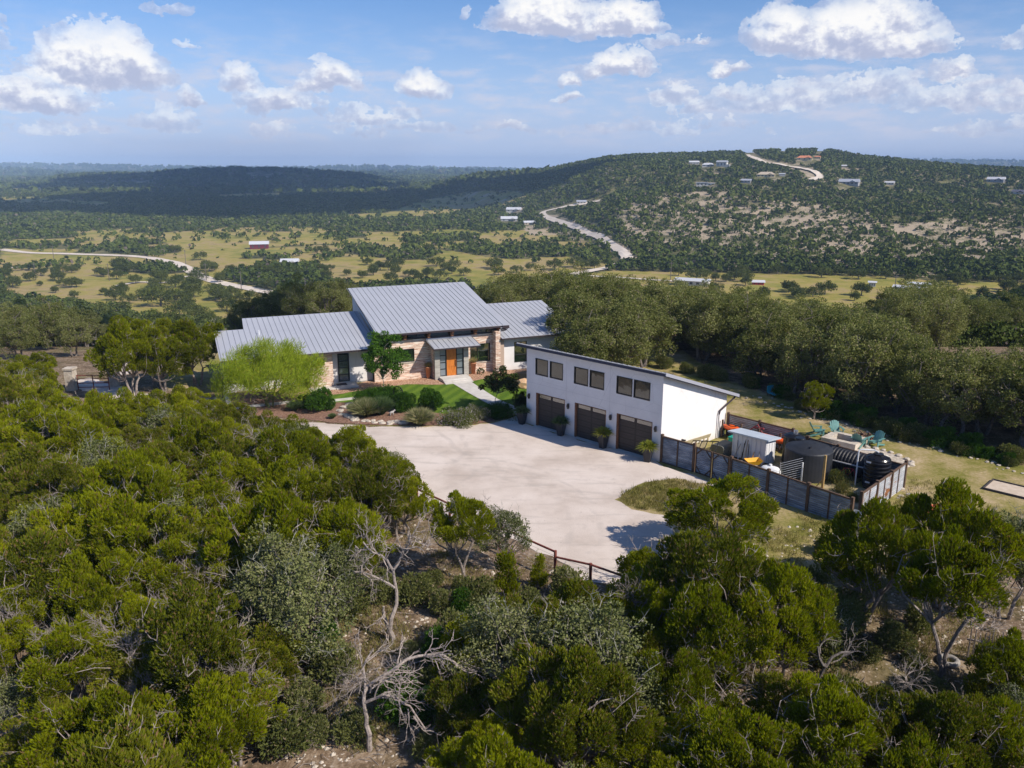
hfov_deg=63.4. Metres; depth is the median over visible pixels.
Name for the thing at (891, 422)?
undergrowth bush
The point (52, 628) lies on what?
dead brush
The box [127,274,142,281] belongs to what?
pasture oak
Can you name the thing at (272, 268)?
pasture oak
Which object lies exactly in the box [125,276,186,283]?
valley track
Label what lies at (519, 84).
sky
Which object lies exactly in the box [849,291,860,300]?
pasture oak
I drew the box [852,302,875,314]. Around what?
live oak
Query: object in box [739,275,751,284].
pasture oak
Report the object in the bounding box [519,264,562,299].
live oak
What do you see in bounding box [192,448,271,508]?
juniper tree
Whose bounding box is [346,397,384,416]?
grass clump
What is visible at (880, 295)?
live oak
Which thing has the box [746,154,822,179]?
ridge road
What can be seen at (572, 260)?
pasture oak
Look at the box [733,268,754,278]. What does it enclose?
pasture oak
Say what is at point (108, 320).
live oak
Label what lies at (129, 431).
juniper tree
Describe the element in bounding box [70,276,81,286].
pasture oak
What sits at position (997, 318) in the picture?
live oak
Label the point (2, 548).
juniper tree
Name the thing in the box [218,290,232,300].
pasture oak
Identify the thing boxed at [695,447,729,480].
yard gate
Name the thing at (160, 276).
pasture oak
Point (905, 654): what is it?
scrub bush
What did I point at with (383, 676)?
dead tree
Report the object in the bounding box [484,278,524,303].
live oak
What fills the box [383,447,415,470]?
oak tree
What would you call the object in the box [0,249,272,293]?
valley road
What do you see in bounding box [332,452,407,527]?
juniper tree
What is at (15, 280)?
pasture oak
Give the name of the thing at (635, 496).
dry grass
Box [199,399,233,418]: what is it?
juniper tree
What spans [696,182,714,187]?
house
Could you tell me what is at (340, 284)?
live oak
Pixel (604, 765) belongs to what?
juniper tree
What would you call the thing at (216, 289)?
pasture oak
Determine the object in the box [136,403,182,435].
oak tree
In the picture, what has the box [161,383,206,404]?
juniper tree
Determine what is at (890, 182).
house
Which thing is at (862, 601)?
scrub bush
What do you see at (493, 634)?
oak tree
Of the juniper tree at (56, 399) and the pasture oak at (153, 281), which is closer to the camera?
the juniper tree at (56, 399)
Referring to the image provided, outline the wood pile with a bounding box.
[854,430,873,443]
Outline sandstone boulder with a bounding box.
[517,378,526,388]
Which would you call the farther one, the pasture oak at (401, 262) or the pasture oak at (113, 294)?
the pasture oak at (401, 262)
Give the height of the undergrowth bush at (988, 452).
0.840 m
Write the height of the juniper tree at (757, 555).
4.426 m
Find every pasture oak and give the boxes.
[0,268,13,276]
[0,288,14,293]
[3,276,22,287]
[21,271,37,280]
[32,267,47,275]
[49,271,66,280]
[50,267,60,272]
[50,286,58,292]
[54,264,69,271]
[56,277,66,285]
[62,276,84,287]
[64,265,78,271]
[67,290,80,296]
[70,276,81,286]
[84,302,116,314]
[91,266,110,275]
[98,269,107,275]
[99,287,108,294]
[101,311,114,316]
[104,288,125,299]
[108,257,124,269]
[109,269,122,278]
[109,284,129,292]
[113,261,130,274]
[116,300,131,308]
[119,293,137,302]
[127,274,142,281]
[128,262,138,271]
[134,285,162,298]
[139,285,178,305]
[143,309,180,321]
[145,282,162,287]
[147,278,159,284]
[148,270,159,278]
[153,271,168,283]
[162,300,194,314]
[164,275,187,287]
[167,311,188,322]
[168,244,181,252]
[169,289,194,299]
[173,274,184,280]
[177,281,189,290]
[177,295,196,304]
[182,282,204,297]
[183,276,203,285]
[183,303,201,316]
[183,306,215,316]
[185,269,209,278]
[191,251,207,259]
[193,312,213,318]
[193,313,218,325]
[200,261,217,270]
[204,282,220,289]
[207,285,223,300]
[209,283,229,297]
[213,273,226,281]
[214,317,233,329]
[216,297,236,311]
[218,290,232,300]
[225,264,234,269]
[226,286,242,294]
[233,292,245,298]
[244,290,255,297]
[252,262,266,269]
[256,277,270,288]
[261,264,283,276]
[264,278,282,287]
[279,266,303,275]
[313,245,330,252]
[320,269,333,276]
[342,268,351,274]
[357,270,367,277]
[362,257,372,264]
[367,266,378,274]
[373,260,384,269]
[381,260,398,269]
[382,271,398,279]
[390,257,405,264]
[390,265,401,272]
[407,269,418,277]
[412,271,423,280]
[421,268,431,275]
[423,244,436,249]
[425,256,444,265]
[431,269,448,277]
[438,262,448,269]
[447,259,462,267]
[447,265,456,271]
[457,267,471,275]
[483,256,503,266]
[489,259,501,267]
[491,267,505,274]
[510,265,523,272]
[525,262,536,270]
[546,258,564,268]
[564,256,583,266]
[580,260,590,268]
[589,259,600,267]
[673,266,682,275]
[684,268,711,277]
[709,281,724,289]
[710,272,720,280]
[721,273,732,281]
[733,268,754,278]
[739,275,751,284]
[755,286,770,296]
[769,264,786,273]
[780,280,796,291]
[787,285,805,291]
[790,288,802,295]
[791,290,806,297]
[804,286,824,296]
[806,298,821,308]
[811,266,833,277]
[815,280,837,294]
[831,266,844,274]
[847,268,867,278]
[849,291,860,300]
[850,281,872,295]
[878,269,892,278]
[904,274,917,281]
[931,278,951,286]
[934,273,946,279]
[948,271,962,279]
[952,276,962,285]
[972,274,982,282]
[975,285,989,292]
[988,275,997,281]
[1000,279,1020,290]
[1012,272,1023,280]
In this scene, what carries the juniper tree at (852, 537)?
on the ground at (934, 465)
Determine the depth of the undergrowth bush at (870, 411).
58.72 m
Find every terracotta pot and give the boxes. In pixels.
[423,361,432,378]
[469,357,478,373]
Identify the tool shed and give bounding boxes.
[728,428,780,465]
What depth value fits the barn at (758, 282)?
460.64 m
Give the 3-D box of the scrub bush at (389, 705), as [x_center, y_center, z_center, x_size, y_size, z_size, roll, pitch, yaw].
[-3.894,10.736,28.563,1.822,1.823,1.802,-5,16,-20]
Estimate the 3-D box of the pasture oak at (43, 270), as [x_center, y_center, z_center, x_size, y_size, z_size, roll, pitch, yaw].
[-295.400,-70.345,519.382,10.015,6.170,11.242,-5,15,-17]
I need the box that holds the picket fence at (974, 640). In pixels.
[966,627,1012,663]
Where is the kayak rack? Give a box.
[720,419,781,451]
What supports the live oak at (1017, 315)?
on the ground at (934, 465)
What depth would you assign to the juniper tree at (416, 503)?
40.90 m
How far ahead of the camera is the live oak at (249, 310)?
112.40 m
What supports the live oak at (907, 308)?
on the ground at (934, 465)
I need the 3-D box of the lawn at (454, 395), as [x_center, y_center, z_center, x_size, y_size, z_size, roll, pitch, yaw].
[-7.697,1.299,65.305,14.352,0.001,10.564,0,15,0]
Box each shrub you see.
[296,394,310,408]
[304,386,335,410]
[352,388,376,403]
[363,384,398,403]
[393,386,402,394]
[393,391,416,412]
[417,387,444,409]
[485,400,517,420]
[512,390,526,407]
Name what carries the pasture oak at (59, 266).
on the ground at (934, 465)
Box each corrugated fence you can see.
[660,434,696,471]
[726,412,794,449]
[729,455,854,519]
[806,435,901,469]
[858,460,907,509]
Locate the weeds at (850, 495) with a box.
[845,491,859,502]
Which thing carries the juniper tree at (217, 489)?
on the ground at (934, 465)
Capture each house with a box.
[214,282,569,392]
[280,258,299,262]
[500,216,517,220]
[506,207,521,212]
[523,221,534,224]
[576,200,586,203]
[689,161,699,163]
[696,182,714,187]
[702,163,713,167]
[716,160,729,166]
[741,179,751,183]
[757,172,775,177]
[797,156,811,160]
[838,179,860,186]
[868,281,876,286]
[884,181,894,184]
[987,177,1005,182]
[1010,189,1023,193]
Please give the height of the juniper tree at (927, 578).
6.410 m
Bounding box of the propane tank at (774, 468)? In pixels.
[761,464,780,473]
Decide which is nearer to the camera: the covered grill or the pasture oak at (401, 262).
the covered grill
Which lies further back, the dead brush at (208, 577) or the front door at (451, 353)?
the front door at (451, 353)
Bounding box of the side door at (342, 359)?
[337,353,349,381]
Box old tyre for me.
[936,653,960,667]
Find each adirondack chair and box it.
[806,421,825,436]
[828,420,844,432]
[850,433,867,448]
[867,430,885,446]
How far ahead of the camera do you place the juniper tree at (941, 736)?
26.27 m
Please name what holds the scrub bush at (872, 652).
on the ground at (934, 465)
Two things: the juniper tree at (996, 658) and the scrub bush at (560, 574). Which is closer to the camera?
the juniper tree at (996, 658)
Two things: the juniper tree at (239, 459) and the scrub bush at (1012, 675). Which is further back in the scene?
the juniper tree at (239, 459)
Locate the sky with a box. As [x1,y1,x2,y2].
[0,0,1023,168]
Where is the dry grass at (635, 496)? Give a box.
[292,476,1023,765]
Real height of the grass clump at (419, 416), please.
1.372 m
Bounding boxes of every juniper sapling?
[490,545,522,601]
[527,553,551,588]
[541,688,595,767]
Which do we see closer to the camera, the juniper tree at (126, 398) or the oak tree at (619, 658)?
the oak tree at (619, 658)
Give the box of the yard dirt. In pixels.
[817,484,865,509]
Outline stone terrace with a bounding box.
[856,447,904,462]
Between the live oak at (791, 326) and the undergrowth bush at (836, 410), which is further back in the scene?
the live oak at (791, 326)
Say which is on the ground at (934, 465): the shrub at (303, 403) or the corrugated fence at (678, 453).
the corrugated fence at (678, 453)
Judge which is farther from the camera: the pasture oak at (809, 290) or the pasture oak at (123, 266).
the pasture oak at (123, 266)
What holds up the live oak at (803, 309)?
on the ground at (934, 465)
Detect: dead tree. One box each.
[318,623,488,751]
[327,501,437,652]
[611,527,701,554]
[780,621,867,685]
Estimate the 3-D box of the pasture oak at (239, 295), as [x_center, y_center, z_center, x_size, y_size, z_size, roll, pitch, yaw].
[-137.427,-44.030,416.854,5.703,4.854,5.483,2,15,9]
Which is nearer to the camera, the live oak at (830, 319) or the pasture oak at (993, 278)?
the live oak at (830, 319)
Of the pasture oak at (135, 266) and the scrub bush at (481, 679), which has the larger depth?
the pasture oak at (135, 266)
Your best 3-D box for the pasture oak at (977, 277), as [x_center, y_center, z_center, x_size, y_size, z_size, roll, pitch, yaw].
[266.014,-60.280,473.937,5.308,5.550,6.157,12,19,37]
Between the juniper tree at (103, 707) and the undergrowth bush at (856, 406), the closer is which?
the juniper tree at (103, 707)
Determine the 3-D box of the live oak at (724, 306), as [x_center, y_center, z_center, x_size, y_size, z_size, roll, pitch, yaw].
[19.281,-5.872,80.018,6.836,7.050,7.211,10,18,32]
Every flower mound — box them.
[436,406,479,428]
[465,402,490,420]
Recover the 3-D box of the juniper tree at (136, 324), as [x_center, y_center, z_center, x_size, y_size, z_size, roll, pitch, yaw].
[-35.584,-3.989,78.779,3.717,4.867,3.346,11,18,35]
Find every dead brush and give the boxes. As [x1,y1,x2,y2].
[0,590,43,642]
[27,610,81,658]
[82,591,135,645]
[99,623,152,666]
[116,665,162,694]
[146,585,167,607]
[161,558,228,590]
[173,554,234,590]
[193,649,255,684]
[217,477,246,507]
[221,650,280,695]
[229,413,268,441]
[297,692,352,753]
[310,639,370,711]
[336,667,379,694]
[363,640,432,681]
[369,553,396,571]
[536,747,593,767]
[612,566,657,607]
[656,644,676,671]
[671,636,729,675]
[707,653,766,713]
[760,597,803,640]
[841,681,889,711]
[889,650,939,693]
[955,604,1014,637]
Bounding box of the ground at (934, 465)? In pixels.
[0,151,1023,767]
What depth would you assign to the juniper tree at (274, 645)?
28.38 m
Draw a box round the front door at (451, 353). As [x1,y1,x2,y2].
[447,349,455,375]
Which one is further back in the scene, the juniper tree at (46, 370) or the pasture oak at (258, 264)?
the pasture oak at (258, 264)
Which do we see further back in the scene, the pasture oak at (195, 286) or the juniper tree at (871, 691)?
the pasture oak at (195, 286)
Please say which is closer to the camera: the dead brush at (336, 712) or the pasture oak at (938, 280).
the dead brush at (336, 712)
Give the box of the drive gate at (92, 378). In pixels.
[76,375,109,389]
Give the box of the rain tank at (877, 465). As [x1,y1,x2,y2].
[854,449,891,488]
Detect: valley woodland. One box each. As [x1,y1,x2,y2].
[0,251,1023,300]
[0,295,991,330]
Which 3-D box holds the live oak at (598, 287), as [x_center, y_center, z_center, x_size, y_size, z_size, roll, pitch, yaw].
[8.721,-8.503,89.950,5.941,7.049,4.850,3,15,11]
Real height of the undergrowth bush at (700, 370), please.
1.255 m
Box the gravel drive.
[78,378,733,585]
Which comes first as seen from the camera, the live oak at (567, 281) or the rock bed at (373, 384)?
the rock bed at (373, 384)
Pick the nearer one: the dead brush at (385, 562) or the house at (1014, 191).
the dead brush at (385, 562)
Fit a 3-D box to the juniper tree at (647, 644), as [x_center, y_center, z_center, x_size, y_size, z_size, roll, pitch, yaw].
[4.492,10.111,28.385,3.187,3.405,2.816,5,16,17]
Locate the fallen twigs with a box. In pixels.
[275,566,1023,767]
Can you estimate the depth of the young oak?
66.63 m
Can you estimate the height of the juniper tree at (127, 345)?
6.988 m
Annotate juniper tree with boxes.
[0,366,9,376]
[0,370,39,413]
[0,398,54,425]
[0,406,90,454]
[0,418,23,453]
[0,419,28,456]
[0,440,92,516]
[0,449,47,480]
[0,472,34,520]
[0,481,33,524]
[0,496,47,534]
[0,519,66,571]
[0,525,81,632]
[0,541,37,617]
[0,575,52,664]
[0,622,50,685]
[0,691,84,767]
[2,361,27,377]
[2,377,41,401]
[3,354,29,372]
[6,677,189,767]
[7,752,62,767]
[8,378,70,410]
[11,613,124,718]
[14,450,94,510]
[14,606,132,697]
[18,370,49,386]
[19,350,57,373]
[26,485,155,572]
[27,362,59,382]
[28,546,163,626]
[39,391,82,411]
[43,378,64,390]
[51,388,131,429]
[51,446,188,551]
[51,692,185,767]
[55,677,137,743]
[61,419,130,459]
[64,410,93,434]
[71,490,208,583]
[82,318,172,396]
[86,634,179,695]
[94,445,171,493]
[94,590,167,666]
[107,314,134,338]
[107,410,138,437]
[112,423,147,444]
[115,386,154,416]
[126,423,168,450]
[130,318,153,334]
[131,529,222,598]
[132,399,168,431]
[132,578,256,734]
[133,434,199,487]
[135,333,195,391]
[137,672,272,767]
[138,336,164,386]
[144,391,202,432]
[149,388,169,402]
[154,317,182,338]
[154,552,252,613]
[156,407,212,436]
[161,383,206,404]
[161,430,195,450]
[164,316,223,385]
[168,524,223,574]
[169,414,228,463]
[170,404,216,422]
[170,692,198,757]
[175,475,244,519]
[181,428,220,451]
[185,386,211,401]
[185,668,296,766]
[188,481,340,591]
[190,428,260,478]
[190,500,262,569]
[191,597,235,667]
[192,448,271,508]
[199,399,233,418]
[206,400,258,425]
[207,618,308,696]
[208,758,238,767]
[209,545,253,610]
[210,398,231,408]
[213,415,262,442]
[231,456,267,490]
[240,475,300,506]
[241,422,331,491]
[247,409,286,437]
[251,453,358,521]
[257,427,292,446]
[271,434,322,466]
[278,412,310,436]
[288,452,349,486]
[297,496,389,590]
[298,421,336,462]
[301,481,358,529]
[302,445,339,468]
[322,420,380,467]
[324,464,367,502]
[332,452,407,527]
[333,431,389,468]
[344,521,399,574]
[362,473,433,536]
[372,456,415,521]
[390,451,425,499]
[418,664,527,740]
[421,725,504,767]
[423,489,498,577]
[430,613,520,680]
[465,723,552,767]
[466,591,574,679]
[470,703,523,759]
[481,626,666,767]
[506,674,554,749]
[530,577,613,652]
[569,760,625,767]
[591,711,694,767]
[600,562,674,631]
[604,628,673,693]
[613,545,681,584]
[622,640,722,731]
[626,578,698,644]
[640,524,763,650]
[649,750,694,767]
[650,576,753,696]
[656,470,781,548]
[657,698,801,767]
[673,545,710,581]
[695,540,772,599]
[704,690,794,758]
[714,734,791,767]
[726,558,836,692]
[735,554,845,666]
[740,669,834,758]
[752,750,809,767]
[775,665,892,767]
[798,737,882,767]
[799,380,835,418]
[811,496,947,625]
[823,680,932,767]
[864,679,1020,767]
[873,729,965,767]
[887,476,1023,610]
[893,523,1017,676]
[898,686,973,751]
[959,687,1023,767]
[960,626,1023,699]
[964,693,1023,767]
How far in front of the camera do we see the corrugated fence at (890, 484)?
45.73 m
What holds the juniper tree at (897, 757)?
on the ground at (934, 465)
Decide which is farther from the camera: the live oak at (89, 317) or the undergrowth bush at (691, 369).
the live oak at (89, 317)
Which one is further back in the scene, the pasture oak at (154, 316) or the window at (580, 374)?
the pasture oak at (154, 316)
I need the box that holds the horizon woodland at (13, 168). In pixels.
[0,158,1023,175]
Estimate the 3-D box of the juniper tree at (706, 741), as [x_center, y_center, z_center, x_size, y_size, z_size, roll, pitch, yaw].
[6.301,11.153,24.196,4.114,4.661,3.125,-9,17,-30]
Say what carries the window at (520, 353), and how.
in the ranch house at (447, 330)
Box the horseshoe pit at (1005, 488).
[982,479,1023,498]
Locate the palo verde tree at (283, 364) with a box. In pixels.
[204,335,327,407]
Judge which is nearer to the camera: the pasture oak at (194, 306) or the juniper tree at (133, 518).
the juniper tree at (133, 518)
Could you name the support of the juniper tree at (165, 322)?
on the ground at (934, 465)
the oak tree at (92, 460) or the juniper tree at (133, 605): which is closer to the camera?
the juniper tree at (133, 605)
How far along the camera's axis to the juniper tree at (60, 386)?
61.62 m
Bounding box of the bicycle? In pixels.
[833,468,861,482]
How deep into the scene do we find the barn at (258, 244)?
678.92 m
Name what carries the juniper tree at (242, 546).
on the ground at (934, 465)
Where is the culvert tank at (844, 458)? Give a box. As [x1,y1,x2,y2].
[832,446,866,477]
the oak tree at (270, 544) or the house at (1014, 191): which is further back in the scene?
the house at (1014, 191)
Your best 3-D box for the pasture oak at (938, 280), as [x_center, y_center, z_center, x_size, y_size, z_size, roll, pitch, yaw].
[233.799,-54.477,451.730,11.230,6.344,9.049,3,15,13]
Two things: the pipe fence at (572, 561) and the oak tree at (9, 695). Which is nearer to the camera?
the oak tree at (9, 695)
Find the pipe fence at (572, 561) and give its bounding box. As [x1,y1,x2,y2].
[417,490,622,590]
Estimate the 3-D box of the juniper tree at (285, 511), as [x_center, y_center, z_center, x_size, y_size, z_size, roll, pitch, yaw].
[-9.664,7.010,33.177,4.367,6.351,5.665,9,18,32]
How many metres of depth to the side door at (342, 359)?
70.02 m
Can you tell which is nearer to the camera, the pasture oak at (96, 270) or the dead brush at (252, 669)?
the dead brush at (252, 669)
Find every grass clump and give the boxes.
[285,400,302,410]
[327,413,336,418]
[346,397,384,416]
[368,396,398,414]
[400,405,437,424]
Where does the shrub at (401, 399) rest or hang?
on the mulch bed at (282, 410)
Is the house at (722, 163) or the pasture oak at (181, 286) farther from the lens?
the house at (722, 163)
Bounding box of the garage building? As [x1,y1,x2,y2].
[516,342,739,461]
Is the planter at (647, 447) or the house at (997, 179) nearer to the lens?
the planter at (647, 447)
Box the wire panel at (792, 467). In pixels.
[779,458,803,480]
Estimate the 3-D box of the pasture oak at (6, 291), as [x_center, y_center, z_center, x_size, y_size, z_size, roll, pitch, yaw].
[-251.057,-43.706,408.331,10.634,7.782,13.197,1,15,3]
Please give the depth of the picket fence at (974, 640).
30.90 m
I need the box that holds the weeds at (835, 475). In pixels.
[824,468,850,484]
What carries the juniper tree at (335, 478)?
on the ground at (934, 465)
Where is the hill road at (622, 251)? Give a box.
[540,200,632,274]
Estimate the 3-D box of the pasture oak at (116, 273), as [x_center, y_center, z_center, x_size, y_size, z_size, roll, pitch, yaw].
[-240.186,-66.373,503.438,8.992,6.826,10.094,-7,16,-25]
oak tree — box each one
[0,673,49,733]
[3,494,70,543]
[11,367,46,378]
[37,430,131,491]
[132,486,209,540]
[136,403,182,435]
[219,518,326,633]
[236,538,356,668]
[251,422,272,442]
[286,422,314,441]
[307,536,371,631]
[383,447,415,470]
[423,594,569,685]
[468,503,532,554]
[525,589,663,703]
[562,760,582,767]
[585,624,673,740]
[815,582,859,647]
[966,502,1023,619]
[985,681,1023,724]
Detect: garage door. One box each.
[539,394,563,429]
[577,404,605,441]
[619,415,651,454]
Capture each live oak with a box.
[0,301,33,342]
[0,308,38,357]
[2,298,35,337]
[8,299,27,307]
[23,294,69,349]
[27,301,76,346]
[42,301,90,339]
[49,313,91,356]
[65,309,108,346]
[74,307,104,346]
[75,301,93,345]
[75,306,99,346]
[99,309,128,342]
[224,297,247,329]
[231,290,279,325]
[271,271,304,315]
[277,274,330,315]
[301,278,351,313]
[326,278,361,311]
[475,289,488,303]
[478,264,526,302]
[483,275,532,303]
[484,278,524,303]
[516,272,555,305]
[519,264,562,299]
[539,274,590,319]
[544,260,588,292]
[544,280,597,350]
[549,303,612,360]
[562,271,603,293]
[562,292,636,362]
[569,269,616,289]
[572,273,615,307]
[584,295,653,366]
[586,276,638,335]
[602,274,636,302]
[608,274,636,301]
[614,284,682,367]
[628,276,651,294]
[632,278,656,296]
[637,279,689,344]
[640,282,701,350]
[648,277,669,288]
[661,278,685,335]
[661,284,692,342]
[674,277,718,348]
[675,289,745,354]
[675,291,736,361]
[706,285,768,363]
[710,285,728,296]
[716,284,744,350]
[726,307,789,377]
[731,289,756,307]
[742,298,796,372]
[744,292,776,319]
[745,287,774,352]
[769,320,835,398]
[770,307,835,385]
[772,303,833,325]
[783,299,825,327]
[785,293,807,315]
[796,306,878,395]
[800,296,848,332]
[805,300,832,329]
[813,311,892,387]
[817,302,918,407]
[820,307,905,337]
[834,316,931,400]
[849,326,953,413]
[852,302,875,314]
[865,286,931,331]
[873,277,943,314]
[873,285,937,343]
[883,340,970,426]
[886,282,924,303]
[890,334,937,404]
[903,284,931,300]
[907,281,974,350]
[912,282,962,318]
[914,279,966,340]
[916,348,1000,436]
[922,343,970,378]
[936,337,1008,424]
[942,288,989,346]
[947,343,1023,434]
[965,297,1014,327]
[972,289,1014,303]
[973,342,1022,423]
[976,296,1009,346]
[982,356,1023,448]
[986,289,1023,328]
[989,289,1022,305]
[995,287,1023,303]
[998,293,1023,345]
[1007,351,1021,361]
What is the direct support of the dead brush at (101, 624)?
in the juniper tree at (133, 605)
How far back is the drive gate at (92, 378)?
68.20 m
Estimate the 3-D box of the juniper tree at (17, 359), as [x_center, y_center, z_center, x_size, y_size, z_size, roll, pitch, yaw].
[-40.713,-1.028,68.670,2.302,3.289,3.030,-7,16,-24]
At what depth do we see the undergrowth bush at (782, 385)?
66.63 m
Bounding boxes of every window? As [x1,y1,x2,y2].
[374,328,495,339]
[391,348,414,362]
[470,343,489,361]
[514,341,526,362]
[535,358,547,376]
[550,361,562,380]
[574,366,587,386]
[589,370,604,389]
[616,376,632,396]
[633,379,650,400]
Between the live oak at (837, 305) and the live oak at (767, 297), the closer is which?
the live oak at (837, 305)
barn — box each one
[249,241,268,248]
[674,277,710,286]
[751,280,764,284]
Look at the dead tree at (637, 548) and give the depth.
36.54 m
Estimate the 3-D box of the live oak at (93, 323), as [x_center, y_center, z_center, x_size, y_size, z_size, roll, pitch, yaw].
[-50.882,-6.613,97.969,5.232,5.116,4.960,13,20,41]
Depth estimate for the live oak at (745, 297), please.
83.95 m
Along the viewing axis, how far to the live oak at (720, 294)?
90.28 m
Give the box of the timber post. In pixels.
[816,455,826,487]
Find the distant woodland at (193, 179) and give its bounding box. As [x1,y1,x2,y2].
[0,164,561,192]
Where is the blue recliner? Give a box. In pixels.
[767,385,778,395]
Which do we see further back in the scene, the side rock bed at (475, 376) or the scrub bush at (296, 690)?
the side rock bed at (475, 376)
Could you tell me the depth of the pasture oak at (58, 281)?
470.54 m
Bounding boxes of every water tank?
[781,430,803,462]
[783,436,833,483]
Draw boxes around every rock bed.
[281,375,450,396]
[469,368,526,380]
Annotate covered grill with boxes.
[517,371,526,379]
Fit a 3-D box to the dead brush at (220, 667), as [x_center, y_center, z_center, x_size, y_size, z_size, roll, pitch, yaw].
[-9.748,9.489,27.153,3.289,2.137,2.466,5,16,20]
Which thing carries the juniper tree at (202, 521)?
on the ground at (934, 465)
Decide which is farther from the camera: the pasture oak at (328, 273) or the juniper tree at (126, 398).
the pasture oak at (328, 273)
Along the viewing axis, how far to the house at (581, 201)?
1025.74 m
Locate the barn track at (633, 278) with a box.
[589,275,671,280]
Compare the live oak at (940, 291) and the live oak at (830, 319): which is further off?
the live oak at (940, 291)
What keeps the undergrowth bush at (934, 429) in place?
on the ground at (934, 465)
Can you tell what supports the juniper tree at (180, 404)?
on the ground at (934, 465)
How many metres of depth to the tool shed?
51.49 m
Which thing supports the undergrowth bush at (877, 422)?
on the ground at (934, 465)
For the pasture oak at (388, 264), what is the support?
on the ground at (934, 465)
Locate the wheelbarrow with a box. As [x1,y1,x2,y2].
[741,457,767,465]
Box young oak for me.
[361,330,410,388]
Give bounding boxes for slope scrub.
[1,307,1023,346]
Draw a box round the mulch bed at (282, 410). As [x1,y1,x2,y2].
[230,391,515,425]
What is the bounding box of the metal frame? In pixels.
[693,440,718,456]
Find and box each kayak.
[723,424,738,429]
[760,432,782,443]
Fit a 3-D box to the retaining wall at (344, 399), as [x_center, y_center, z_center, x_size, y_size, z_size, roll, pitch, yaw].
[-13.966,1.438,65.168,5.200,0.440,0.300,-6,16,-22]
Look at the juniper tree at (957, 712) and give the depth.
24.07 m
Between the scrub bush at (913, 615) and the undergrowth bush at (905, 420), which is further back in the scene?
the undergrowth bush at (905, 420)
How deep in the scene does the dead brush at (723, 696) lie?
26.86 m
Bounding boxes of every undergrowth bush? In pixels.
[636,354,649,363]
[656,354,674,368]
[679,361,692,373]
[684,364,695,374]
[696,364,708,377]
[702,363,718,378]
[708,364,727,380]
[715,370,729,381]
[741,371,763,384]
[741,373,760,387]
[745,378,760,388]
[766,383,780,391]
[771,384,786,394]
[772,386,790,399]
[793,398,809,409]
[813,400,844,419]
[822,408,841,419]
[840,403,864,421]
[849,407,878,427]
[850,406,875,420]
[853,410,878,427]
[871,420,888,432]
[873,423,888,434]
[883,419,903,436]
[889,423,917,442]
[895,416,917,427]
[905,421,930,435]
[914,434,930,445]
[922,426,957,448]
[927,425,951,444]
[949,432,985,453]
[949,441,970,455]
[955,441,973,455]
[959,441,982,457]
[976,446,996,459]
[995,451,1018,465]
[996,443,1023,464]
[1001,455,1018,466]
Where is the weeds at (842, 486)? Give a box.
[832,481,854,495]
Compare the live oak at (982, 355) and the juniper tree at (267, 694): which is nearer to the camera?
the juniper tree at (267, 694)
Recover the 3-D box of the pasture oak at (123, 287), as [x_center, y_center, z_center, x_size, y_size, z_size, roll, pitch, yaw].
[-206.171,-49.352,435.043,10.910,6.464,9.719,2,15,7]
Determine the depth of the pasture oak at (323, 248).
624.96 m
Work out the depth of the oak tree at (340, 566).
31.99 m
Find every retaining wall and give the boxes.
[224,391,288,408]
[335,397,352,400]
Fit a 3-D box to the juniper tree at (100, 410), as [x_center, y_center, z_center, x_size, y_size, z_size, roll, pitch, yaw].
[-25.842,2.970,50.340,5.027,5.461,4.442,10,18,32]
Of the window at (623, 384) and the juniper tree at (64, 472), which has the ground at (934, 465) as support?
the juniper tree at (64, 472)
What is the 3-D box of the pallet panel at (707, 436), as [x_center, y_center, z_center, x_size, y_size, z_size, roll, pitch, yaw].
[11.668,3.946,52.957,2.600,1.246,0.520,-11,19,-37]
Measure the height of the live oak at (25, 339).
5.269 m
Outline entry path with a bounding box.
[453,382,526,423]
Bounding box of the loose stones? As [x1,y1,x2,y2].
[282,524,1023,767]
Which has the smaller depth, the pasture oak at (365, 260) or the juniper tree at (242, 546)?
the juniper tree at (242, 546)
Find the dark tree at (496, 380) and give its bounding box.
[476,365,518,398]
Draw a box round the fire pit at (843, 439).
[821,430,867,449]
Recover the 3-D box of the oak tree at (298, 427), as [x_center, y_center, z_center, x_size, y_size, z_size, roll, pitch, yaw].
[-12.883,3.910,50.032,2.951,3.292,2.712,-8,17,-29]
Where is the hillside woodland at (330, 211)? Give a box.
[0,147,1023,266]
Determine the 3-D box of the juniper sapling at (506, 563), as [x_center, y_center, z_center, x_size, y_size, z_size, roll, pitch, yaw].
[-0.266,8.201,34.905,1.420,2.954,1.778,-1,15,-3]
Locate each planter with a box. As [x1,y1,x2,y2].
[511,405,531,424]
[551,415,570,435]
[592,426,615,448]
[637,439,658,462]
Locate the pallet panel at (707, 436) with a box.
[685,433,710,448]
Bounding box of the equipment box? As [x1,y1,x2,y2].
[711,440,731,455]
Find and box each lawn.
[330,384,491,413]
[473,373,526,405]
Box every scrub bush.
[251,700,319,763]
[281,675,326,714]
[298,614,338,658]
[300,636,359,685]
[301,712,330,748]
[329,588,370,621]
[329,703,374,748]
[365,566,401,605]
[374,665,425,727]
[394,571,435,609]
[399,639,425,668]
[408,685,438,729]
[412,729,447,762]
[414,663,452,692]
[418,566,444,588]
[419,625,458,679]
[428,587,457,616]
[431,606,463,635]
[435,728,454,746]
[450,586,480,619]
[451,574,472,589]
[451,707,496,726]
[455,574,500,618]
[466,672,493,688]
[510,584,541,606]
[549,564,589,598]
[799,564,835,587]
[802,629,857,671]
[813,535,820,548]
[820,671,865,691]
[834,591,866,642]
[836,585,871,622]
[849,639,884,664]
[872,617,918,652]
[899,646,931,670]
[903,600,938,635]
[911,669,952,694]
[955,670,1007,703]
[973,663,1021,692]
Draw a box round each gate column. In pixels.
[62,366,77,390]
[107,369,120,386]

